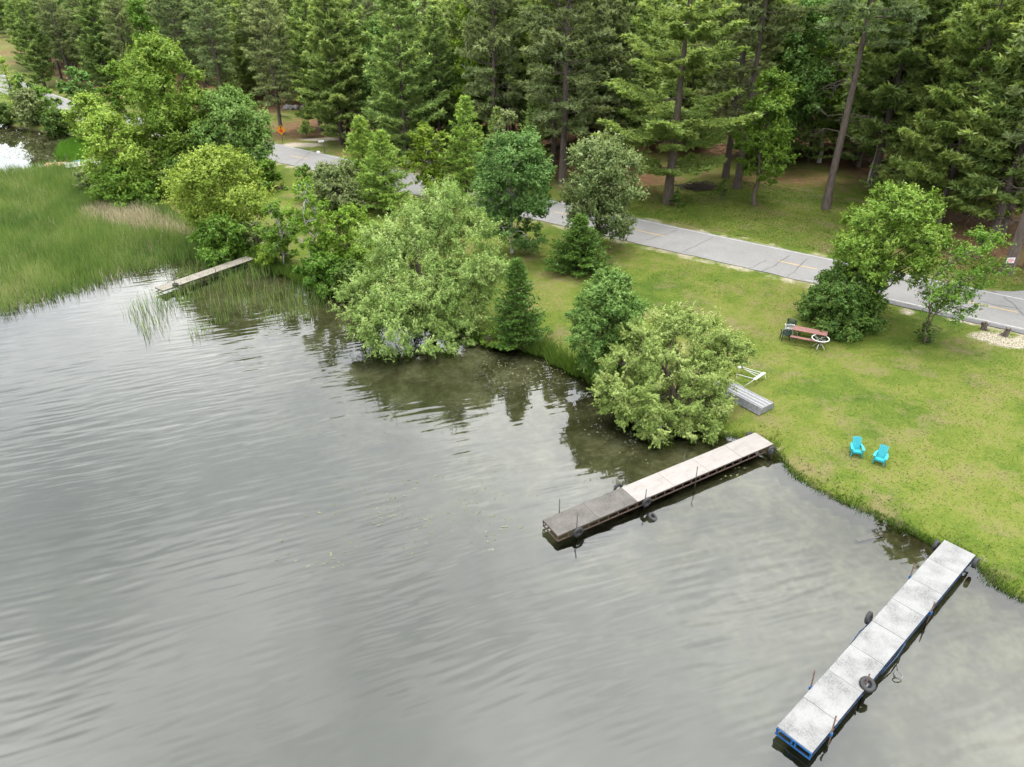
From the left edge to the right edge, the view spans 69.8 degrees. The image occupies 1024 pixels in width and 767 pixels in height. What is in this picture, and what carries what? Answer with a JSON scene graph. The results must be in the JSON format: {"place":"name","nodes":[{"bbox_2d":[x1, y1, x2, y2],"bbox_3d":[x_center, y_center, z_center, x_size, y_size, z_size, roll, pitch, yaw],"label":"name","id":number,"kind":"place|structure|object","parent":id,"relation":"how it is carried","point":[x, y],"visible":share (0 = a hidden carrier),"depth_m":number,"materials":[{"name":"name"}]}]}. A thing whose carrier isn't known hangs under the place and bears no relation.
{"place":"outdoors","nodes":[
{"label":"outdoors","id":0,"kind":"place"},
{"bbox_2d":[0,131,739,580],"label":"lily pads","id":1,"kind":"object","parent":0,"point":[372,483],"visible":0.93,"depth_m":34.58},
{"bbox_2d":[0,28,1023,766],"bbox_3d":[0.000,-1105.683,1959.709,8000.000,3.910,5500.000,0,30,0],"label":"ground","id":2,"kind":"structure","parent":0,"point":[166,600],"depth_m":33.13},
{"bbox_2d":[2,0,51,65],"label":"white pine tree","id":3,"kind":"object","parent":2,"relation":"on","point":[8,12],"visible":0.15,"depth_m":151.21,"materials":[{"name":"green plant"}]},
{"bbox_2d":[8,87,47,128],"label":"shrub","id":4,"kind":"object","parent":2,"relation":"on","point":[24,102],"visible":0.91,"depth_m":105.71,"materials":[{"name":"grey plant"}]},
{"bbox_2d":[8,0,58,87],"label":"white pine tree","id":5,"kind":"object","parent":2,"relation":"on","point":[34,42],"visible":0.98,"depth_m":131.04,"materials":[{"name":"green plant"}]},
{"bbox_2d":[26,86,63,117],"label":"shrub","id":6,"kind":"object","parent":2,"relation":"on","point":[41,91],"visible":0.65,"depth_m":107.13,"materials":[{"name":"green plant"}]},
{"bbox_2d":[33,0,77,81],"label":"red pine tree","id":7,"kind":"object","parent":2,"relation":"on","point":[44,15],"visible":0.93,"depth_m":130.59,"materials":[{"name":"green plant"}]},
{"bbox_2d":[39,106,77,137],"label":"shrub","id":8,"kind":"object","parent":2,"relation":"on","point":[52,121],"visible":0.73,"depth_m":101.80,"materials":[{"name":"green plant"}]},
{"bbox_2d":[55,66,96,109],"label":"shrub","id":9,"kind":"object","parent":2,"relation":"on","point":[71,71],"visible":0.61,"depth_m":109.61,"materials":[{"name":"green plant"}]},
{"bbox_2d":[53,136,106,161],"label":"sedge","id":10,"kind":"object","parent":2,"relation":"on","point":[68,148],"visible":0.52,"depth_m":92.28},
{"bbox_2d":[61,0,103,86],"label":"red pine tree","id":11,"kind":"object","parent":2,"relation":"on","point":[76,27],"visible":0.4,"depth_m":126.11,"materials":[{"name":"green plant"}]},
{"bbox_2d":[59,90,126,142],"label":"willow tree","id":12,"kind":"object","parent":2,"relation":"on","point":[94,102],"visible":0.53,"depth_m":95.68,"materials":[{"name":"green plant"}]},
{"bbox_2d":[0,165,194,312],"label":"dry reeds","id":13,"kind":"object","parent":2,"relation":"on","point":[133,215],"visible":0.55,"depth_m":69.39,"materials":[{"name":"plant"}]},
{"bbox_2d":[73,0,128,86],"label":"white pine tree","id":14,"kind":"object","parent":2,"relation":"on","point":[93,40],"visible":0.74,"depth_m":125.85,"materials":[{"name":"green plant"}]},
{"bbox_2d":[0,157,206,315],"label":"reeds","id":15,"kind":"object","parent":2,"relation":"on","point":[52,182],"visible":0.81,"depth_m":63.32,"materials":[{"name":"plant"}]},
{"bbox_2d":[96,58,139,122],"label":"oak tree","id":16,"kind":"object","parent":2,"relation":"on","point":[117,102],"visible":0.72,"depth_m":99.32,"materials":[{"name":"green plant"}]},
{"bbox_2d":[98,0,140,77],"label":"red pine tree","id":17,"kind":"object","parent":2,"relation":"on","point":[121,17],"visible":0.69,"depth_m":120.43,"materials":[{"name":"green plant"}]},
{"bbox_2d":[78,107,164,191],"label":"willow tree","id":18,"kind":"object","parent":2,"relation":"on","point":[100,122],"visible":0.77,"depth_m":72.39,"materials":[{"name":"green plant"}]},
{"bbox_2d":[81,155,165,211],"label":"shrub","id":19,"kind":"object","parent":2,"relation":"on","point":[125,194],"visible":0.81,"depth_m":72.75,"materials":[{"name":"green plant"}]},
{"bbox_2d":[125,0,166,96],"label":"forest tree","id":20,"kind":"object","parent":2,"relation":"on","point":[140,19],"visible":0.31,"depth_m":119.01,"materials":[{"name":"green plant"}]},
{"bbox_2d":[113,27,214,174],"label":"oak tree","id":21,"kind":"object","parent":2,"relation":"on","point":[163,113],"visible":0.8,"depth_m":73.53,"materials":[{"name":"green plant"}]},
{"bbox_2d":[143,0,194,89],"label":"red pine tree","id":22,"kind":"object","parent":2,"relation":"on","point":[150,2],"visible":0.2,"depth_m":115.52,"materials":[{"name":"green plant"}]},
{"bbox_2d":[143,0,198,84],"bbox_3d":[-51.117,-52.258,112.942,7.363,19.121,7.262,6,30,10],"label":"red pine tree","id":23,"kind":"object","parent":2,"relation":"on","point":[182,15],"visible":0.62,"depth_m":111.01,"materials":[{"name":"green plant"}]},
{"bbox_2d":[157,149,219,197],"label":"shrub","id":24,"kind":"object","parent":2,"relation":"on","point":[171,162],"visible":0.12,"depth_m":73.02,"materials":[{"name":"green plant"}]},
{"bbox_2d":[182,0,235,89],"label":"red pine tree","id":25,"kind":"object","parent":2,"relation":"on","point":[205,17],"visible":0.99,"depth_m":107.38,"materials":[{"name":"green plant"}]},
{"bbox_2d":[155,140,277,238],"bbox_3d":[-24.742,-16.065,61.992,9.247,8.648,8.547,0,30,0],"label":"willow tree","id":26,"kind":"object","parent":2,"relation":"on","point":[206,202],"visible":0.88,"depth_m":60.02,"materials":[{"name":"green plant"}]},
{"bbox_2d":[194,0,238,86],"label":"red pine tree","id":27,"kind":"object","parent":2,"relation":"on","point":[215,44],"visible":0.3,"depth_m":112.48,"materials":[{"name":"green plant"}]},
{"bbox_2d":[186,211,258,269],"bbox_3d":[-23.826,-11.637,60.232,5.094,5.201,5.680,22,37,33],"label":"shrub","id":28,"kind":"object","parent":2,"relation":"on","point":[217,242],"visible":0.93,"depth_m":59.16,"materials":[{"name":"green plant"}]},
{"bbox_2d":[189,82,279,184],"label":"oak tree","id":29,"kind":"object","parent":2,"relation":"on","point":[228,104],"visible":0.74,"depth_m":74.32,"materials":[{"name":"green plant"}]},
{"bbox_2d":[230,3,262,101],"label":"white pine tree","id":30,"kind":"object","parent":2,"relation":"on","point":[244,65],"visible":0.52,"depth_m":118.09,"materials":[{"name":"green plant"}]},
{"bbox_2d":[230,0,276,106],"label":"red pine tree","id":31,"kind":"object","parent":2,"relation":"on","point":[238,11],"visible":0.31,"depth_m":112.15,"materials":[{"name":"green plant"}]},
{"bbox_2d":[249,158,288,191],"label":"shrub","id":32,"kind":"object","parent":2,"relation":"on","point":[271,171],"visible":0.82,"depth_m":75.08,"materials":[{"name":"green plant"}]},
{"bbox_2d":[240,0,301,133],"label":"red pine tree","id":33,"kind":"object","parent":2,"relation":"on","point":[270,57],"visible":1,"depth_m":93.93,"materials":[{"name":"green plant"}]},
{"bbox_2d":[254,240,292,265],"bbox_3d":[-18.935,-10.248,58.601,2.947,2.476,3.034,0,30,0],"label":"shrub","id":34,"kind":"object","parent":2,"relation":"on","point":[266,257],"visible":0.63,"depth_m":57.95,"materials":[{"name":"green plant"}]},
{"bbox_2d":[251,200,299,264],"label":"birch tree","id":35,"kind":"object","parent":2,"relation":"on","point":[274,210],"visible":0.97,"depth_m":56.95,"materials":[{"name":"green plant"}]},
{"bbox_2d":[281,176,331,259],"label":"birch tree","id":36,"kind":"object","parent":2,"relation":"on","point":[303,192],"visible":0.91,"depth_m":53.65,"materials":[{"name":"green plant"}]},
{"bbox_2d":[280,0,335,130],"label":"white pine tree","id":37,"kind":"object","parent":2,"relation":"on","point":[301,37],"visible":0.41,"depth_m":95.97,"materials":[{"name":"green plant"}]},
{"bbox_2d":[292,247,348,298],"bbox_3d":[-13.998,-8.196,54.651,4.457,3.726,3.727,19,35,30],"label":"shrub","id":38,"kind":"object","parent":2,"relation":"on","point":[320,265],"visible":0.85,"depth_m":53.76,"materials":[{"name":"green plant"}]},
{"bbox_2d":[295,0,373,143],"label":"white pine tree","id":39,"kind":"object","parent":2,"relation":"on","point":[334,128],"visible":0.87,"depth_m":89.09,"materials":[{"name":"green plant"}]},
{"bbox_2d":[300,157,371,218],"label":"shrub","id":40,"kind":"object","parent":2,"relation":"on","point":[334,184],"visible":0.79,"depth_m":67.15,"materials":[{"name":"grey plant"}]},
{"bbox_2d":[301,0,373,138],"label":"white pine tree","id":41,"kind":"object","parent":2,"relation":"on","point":[353,22],"visible":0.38,"depth_m":89.83,"materials":[{"name":"green plant"}]},
{"bbox_2d":[307,200,379,269],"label":"alder tree","id":42,"kind":"object","parent":2,"relation":"on","point":[344,251],"visible":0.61,"depth_m":54.27,"materials":[{"name":"green plant"}]},
{"bbox_2d":[328,257,373,296],"bbox_3d":[-11.386,-7.343,53.062,3.449,3.421,3.466,-14,33,-23],"label":"shrub","id":43,"kind":"object","parent":2,"relation":"on","point":[349,265],"visible":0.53,"depth_m":52.58,"materials":[{"name":"green plant"}]},
{"bbox_2d":[338,115,383,182],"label":"pine tree","id":44,"kind":"object","parent":2,"relation":"on","point":[360,125],"visible":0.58,"depth_m":75.23,"materials":[{"name":"green plant"}]},
{"bbox_2d":[351,0,393,69],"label":"red pine tree","id":45,"kind":"object","parent":2,"relation":"on","point":[370,7],"visible":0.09,"depth_m":93.08,"materials":[{"name":"green plant"}]},
{"bbox_2d":[346,129,417,212],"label":"pine tree","id":46,"kind":"object","parent":2,"relation":"on","point":[377,178],"visible":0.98,"depth_m":67.47,"materials":[{"name":"green plant"}]},
{"bbox_2d":[355,11,412,128],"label":"forest tree","id":47,"kind":"object","parent":2,"relation":"on","point":[373,26],"visible":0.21,"depth_m":90.05,"materials":[{"name":"green plant"}]},
{"bbox_2d":[370,23,414,145],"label":"white pine tree","id":48,"kind":"object","parent":2,"relation":"on","point":[378,84],"visible":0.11,"depth_m":88.56,"materials":[{"name":"green plant"}]},
{"bbox_2d":[360,0,449,158],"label":"white pine tree","id":49,"kind":"object","parent":2,"relation":"on","point":[398,71],"visible":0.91,"depth_m":79.87,"materials":[{"name":"green plant"}]},
{"bbox_2d":[326,173,510,363],"bbox_3d":[-5.770,-7.040,47.352,11.687,11.531,9.196,-26,39,-38],"label":"willow tree","id":50,"kind":"object","parent":2,"relation":"on","point":[391,302],"visible":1,"depth_m":46.58,"materials":[{"name":"green plant"}]},
{"bbox_2d":[388,0,449,86],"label":"red pine tree","id":51,"kind":"object","parent":2,"relation":"on","point":[423,6],"visible":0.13,"depth_m":88.45,"materials":[{"name":"green plant"}]},
{"bbox_2d":[400,121,452,197],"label":"birch tree","id":52,"kind":"object","parent":2,"relation":"on","point":[423,138],"visible":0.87,"depth_m":69.79,"materials":[{"name":"green plant"}]},
{"bbox_2d":[410,0,458,132],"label":"white pine tree","id":53,"kind":"object","parent":2,"relation":"on","point":[425,50],"visible":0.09,"depth_m":85.71,"materials":[{"name":"green plant"}]},
{"bbox_2d":[410,4,464,155],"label":"white pine tree","id":54,"kind":"object","parent":2,"relation":"on","point":[442,82],"visible":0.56,"depth_m":83.02,"materials":[{"name":"green plant"}]},
{"bbox_2d":[429,95,495,199],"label":"pine tree","id":55,"kind":"object","parent":2,"relation":"on","point":[460,172],"visible":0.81,"depth_m":68.63,"materials":[{"name":"green plant"}]},
{"bbox_2d":[448,0,487,154],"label":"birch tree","id":56,"kind":"object","parent":2,"relation":"on","point":[461,68],"visible":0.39,"depth_m":82.30,"materials":[{"name":"green plant"}]},
{"bbox_2d":[437,0,499,147],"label":"white pine tree","id":57,"kind":"object","parent":2,"relation":"on","point":[454,27],"visible":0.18,"depth_m":85.01,"materials":[{"name":"green plant"}]},
{"bbox_2d":[454,0,528,138],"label":"red pine tree","id":58,"kind":"object","parent":2,"relation":"on","point":[482,42],"visible":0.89,"depth_m":77.97,"materials":[{"name":"green plant"}]},
{"bbox_2d":[469,0,533,130],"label":"white pine tree","id":59,"kind":"object","parent":2,"relation":"on","point":[523,76],"visible":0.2,"depth_m":82.40,"materials":[{"name":"green plant"}]},
{"bbox_2d":[468,122,557,254],"bbox_3d":[0.058,-14.880,57.441,7.119,10.298,7.227,0,30,0],"label":"aspen tree","id":60,"kind":"object","parent":2,"relation":"on","point":[533,167],"visible":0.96,"depth_m":55.85,"materials":[{"name":"green plant"}]},
{"bbox_2d":[482,257,553,350],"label":"spruce tree","id":61,"kind":"object","parent":2,"relation":"on","point":[519,323],"visible":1,"depth_m":45.46,"materials":[{"name":"green plant"}]},
{"bbox_2d":[516,101,556,171],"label":"fir tree","id":62,"kind":"object","parent":2,"relation":"on","point":[529,110],"visible":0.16,"depth_m":76.10,"materials":[{"name":"green plant"}]},
{"bbox_2d":[504,0,604,165],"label":"white pine tree","id":63,"kind":"object","parent":2,"relation":"on","point":[546,63],"visible":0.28,"depth_m":77.98,"materials":[{"name":"green plant"}]},
{"bbox_2d":[513,0,623,183],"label":"red pine tree","id":64,"kind":"object","parent":2,"relation":"on","point":[541,22],"visible":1,"depth_m":71.08,"materials":[{"name":"green plant"}]},
{"bbox_2d":[542,213,612,279],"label":"cedar tree","id":65,"kind":"object","parent":2,"relation":"on","point":[581,251],"visible":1,"depth_m":54.91,"materials":[{"name":"green plant"}]},
{"bbox_2d":[166,204,1023,602],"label":"bank grass","id":66,"kind":"structure","parent":2,"relation":"on","point":[548,350],"depth_m":43.76,"materials":[{"name":"plant"}]},
{"bbox_2d":[557,128,649,246],"bbox_3d":[7.245,-15.476,58.797,7.509,9.599,7.964,0,30,0],"label":"poplar tree","id":67,"kind":"object","parent":2,"relation":"on","point":[605,168],"visible":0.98,"depth_m":56.93,"materials":[{"name":"green plant"}]},
{"bbox_2d":[563,261,650,377],"bbox_3d":[5.542,-3.201,41.733,5.170,7.098,5.178,14,33,23],"label":"ash tree","id":68,"kind":"object","parent":2,"relation":"on","point":[605,292],"visible":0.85,"depth_m":40.45,"materials":[{"name":"green plant"}]},
{"bbox_2d":[570,0,648,155],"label":"white pine tree","id":69,"kind":"object","parent":2,"relation":"on","point":[602,91],"visible":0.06,"depth_m":79.87,"materials":[{"name":"green plant"}]},
{"bbox_2d":[581,0,642,140],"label":"red pine tree","id":70,"kind":"object","parent":2,"relation":"on","point":[622,12],"visible":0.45,"depth_m":77.80,"materials":[{"name":"green plant"}]},
{"bbox_2d":[591,0,673,155],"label":"white pine tree","id":71,"kind":"object","parent":2,"relation":"on","point":[652,81],"visible":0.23,"depth_m":80.49,"materials":[{"name":"green plant"}]},
{"bbox_2d":[586,299,757,449],"bbox_3d":[8.501,-0.680,38.874,7.449,7.038,7.809,20,35,30],"label":"willow tree","id":72,"kind":"object","parent":2,"relation":"on","point":[712,361],"visible":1,"depth_m":38.03,"materials":[{"name":"green plant"}]},
{"bbox_2d":[591,0,764,203],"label":"white pine tree","id":73,"kind":"object","parent":2,"relation":"on","point":[690,121],"visible":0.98,"depth_m":65.53,"materials":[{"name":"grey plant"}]},
{"bbox_2d":[645,0,737,145],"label":"white pine tree","id":74,"kind":"object","parent":2,"relation":"on","point":[691,83],"visible":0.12,"depth_m":85.09,"materials":[{"name":"green plant"}]},
{"bbox_2d":[713,382,773,414],"bbox_3d":[12.601,0.579,40.725,1.371,0.407,3.739,-20,35,-31],"label":"dock section","id":75,"kind":"object","parent":2,"relation":"on","point":[753,402],"visible":0.62,"depth_m":39.92,"materials":[{"name":"metal"}]},
{"bbox_2d":[694,0,800,178],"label":"red pine tree","id":76,"kind":"object","parent":2,"relation":"on","point":[768,51],"visible":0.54,"depth_m":73.25,"materials":[{"name":"green plant"}]},
{"bbox_2d":[476,231,1023,592],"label":"lawn grass","id":77,"kind":"structure","parent":2,"relation":"on","point":[986,544],"depth_m":41.41,"materials":[{"name":"plant"}]},
{"bbox_2d":[720,0,812,188],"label":"red pine tree","id":78,"kind":"object","parent":2,"relation":"on","point":[766,8],"visible":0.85,"depth_m":68.19,"materials":[{"name":"green plant"}]},
{"bbox_2d":[731,66,805,205],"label":"oak tree","id":79,"kind":"object","parent":2,"relation":"on","point":[773,143],"visible":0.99,"depth_m":66.30,"materials":[{"name":"green plant"}]},
{"bbox_2d":[721,0,820,158],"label":"white pine tree","id":80,"kind":"object","parent":2,"relation":"on","point":[790,43],"visible":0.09,"depth_m":79.76,"materials":[{"name":"green plant"}]},
{"bbox_2d":[756,0,838,164],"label":"oak tree","id":81,"kind":"object","parent":2,"relation":"on","point":[811,83],"visible":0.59,"depth_m":77.28,"materials":[{"name":"green plant"}]},
{"bbox_2d":[787,85,833,162],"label":"fir tree","id":82,"kind":"object","parent":2,"relation":"on","point":[815,147],"visible":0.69,"depth_m":83.42,"materials":[{"name":"green plant"}]},
{"bbox_2d":[810,0,863,162],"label":"forest tree","id":83,"kind":"object","parent":2,"relation":"on","point":[827,51],"visible":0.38,"depth_m":79.93,"materials":[{"name":"green plant"}]},
{"bbox_2d":[793,258,890,343],"bbox_3d":[21.224,-5.164,46.891,6.114,5.345,5.958,0,30,0],"label":"shrub","id":84,"kind":"object","parent":2,"relation":"on","point":[835,297],"visible":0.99,"depth_m":45.96,"materials":[{"name":"green plant"}]},
{"bbox_2d":[828,1,901,166],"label":"white pine tree","id":85,"kind":"object","parent":2,"relation":"on","point":[868,151],"visible":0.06,"depth_m":81.83,"materials":[{"name":"green plant"}]},
{"bbox_2d":[811,0,928,209],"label":"red pine tree","id":86,"kind":"object","parent":2,"relation":"on","point":[904,9],"visible":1,"depth_m":62.26,"materials":[{"name":"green plant"}]},
{"bbox_2d":[859,110,915,191],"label":"fir tree","id":87,"kind":"object","parent":2,"relation":"on","point":[892,150],"visible":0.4,"depth_m":71.41,"materials":[{"name":"green plant"}]},
{"bbox_2d":[828,179,955,294],"bbox_3d":[23.733,-8.268,46.789,7.521,9.189,7.424,0,30,0],"label":"maple tree","id":88,"kind":"object","parent":2,"relation":"on","point":[867,252],"visible":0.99,"depth_m":44.73,"materials":[{"name":"green plant"}]},
{"bbox_2d":[866,18,923,182],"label":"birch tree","id":89,"kind":"object","parent":2,"relation":"on","point":[884,112],"visible":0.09,"depth_m":73.59,"materials":[{"name":"green plant"}]},
{"bbox_2d":[830,0,979,190],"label":"white pine tree","id":90,"kind":"object","parent":2,"relation":"on","point":[874,66],"visible":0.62,"depth_m":68.03,"materials":[{"name":"green plant"}]},
{"bbox_2d":[887,1,985,173],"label":"red pine tree","id":91,"kind":"object","parent":2,"relation":"on","point":[931,20],"visible":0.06,"depth_m":67.98,"materials":[{"name":"green plant"}]},
{"bbox_2d":[879,0,1015,209],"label":"white pine tree","id":92,"kind":"object","parent":2,"relation":"on","point":[930,113],"visible":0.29,"depth_m":64.23,"materials":[{"name":"green plant"}]},
{"bbox_2d":[889,0,1023,227],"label":"white pine tree","id":93,"kind":"object","parent":2,"relation":"on","point":[967,46],"visible":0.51,"depth_m":60.37,"materials":[{"name":"green plant"}]},
{"bbox_2d":[914,224,1020,342],"bbox_3d":[26.718,-5.845,44.037,5.129,7.817,4.494,0,30,0],"label":"young tree","id":94,"kind":"object","parent":2,"relation":"on","point":[987,246],"visible":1,"depth_m":42.99,"materials":[{"name":"green plant"}]},
{"bbox_2d":[942,0,1023,232],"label":"white pine tree","id":95,"kind":"object","parent":2,"relation":"on","point":[963,159],"visible":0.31,"depth_m":59.47,"materials":[{"name":"green plant"}]},
{"bbox_2d":[946,19,1023,242],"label":"white pine tree","id":96,"kind":"object","parent":2,"relation":"on","point":[1010,108],"visible":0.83,"depth_m":57.60,"materials":[{"name":"green plant"}]},
{"bbox_2d":[992,25,1023,267],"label":"red pine tree","id":97,"kind":"object","parent":2,"relation":"on","point":[1015,92],"visible":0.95,"depth_m":52.94,"materials":[{"name":"green plant"}]},
{"bbox_2d":[994,34,1023,275],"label":"red pine tree","id":98,"kind":"object","parent":2,"relation":"on","point":[1018,240],"visible":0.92,"depth_m":53.73,"materials":[{"name":"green plant"}]},
{"bbox_2d":[0,74,1023,333],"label":"road","id":99,"kind":"structure","parent":0,"point":[1002,310],"depth_m":58.98,"materials":[{"name":"asphalt"}]},
{"bbox_2d":[557,180,1023,290],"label":"verge grass","id":100,"kind":"structure","parent":0,"point":[744,209],"depth_m":68.01,"materials":[{"name":"plant"}]},
{"bbox_3d":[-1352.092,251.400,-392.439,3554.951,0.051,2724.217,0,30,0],"label":"lake water","id":101,"kind":"structure","parent":0,"visible":0},
{"bbox_2d":[155,256,253,298],"bbox_3d":[-23.741,-8.522,57.221,1.163,1.700,8.169,19,35,30],"label":"dock","id":102,"kind":"object","parent":101,"relation":"in","point":[195,276],"visible":0.89,"depth_m":56.75,"materials":[{"name":"wood"}]},
{"bbox_2d":[122,253,337,340],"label":"water reeds","id":103,"kind":"object","parent":101,"relation":"in","point":[239,297],"visible":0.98,"depth_m":53.26,"materials":[{"name":"plant"}]},
{"bbox_2d":[543,432,775,550],"bbox_3d":[7.172,4.693,34.352,12.872,2.050,1.626,-17,34,-26],"label":"dock","id":104,"kind":"object","parent":101,"relation":"in","point":[559,524],"visible":0.99,"depth_m":33.84,"materials":[{"name":"grey wood"}]},
{"bbox_2d":[775,540,979,766],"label":"dock","id":105,"kind":"object","parent":101,"relation":"in","point":[816,715],"visible":0.98,"depth_m":25.68,"materials":[{"name":"grey wood"}]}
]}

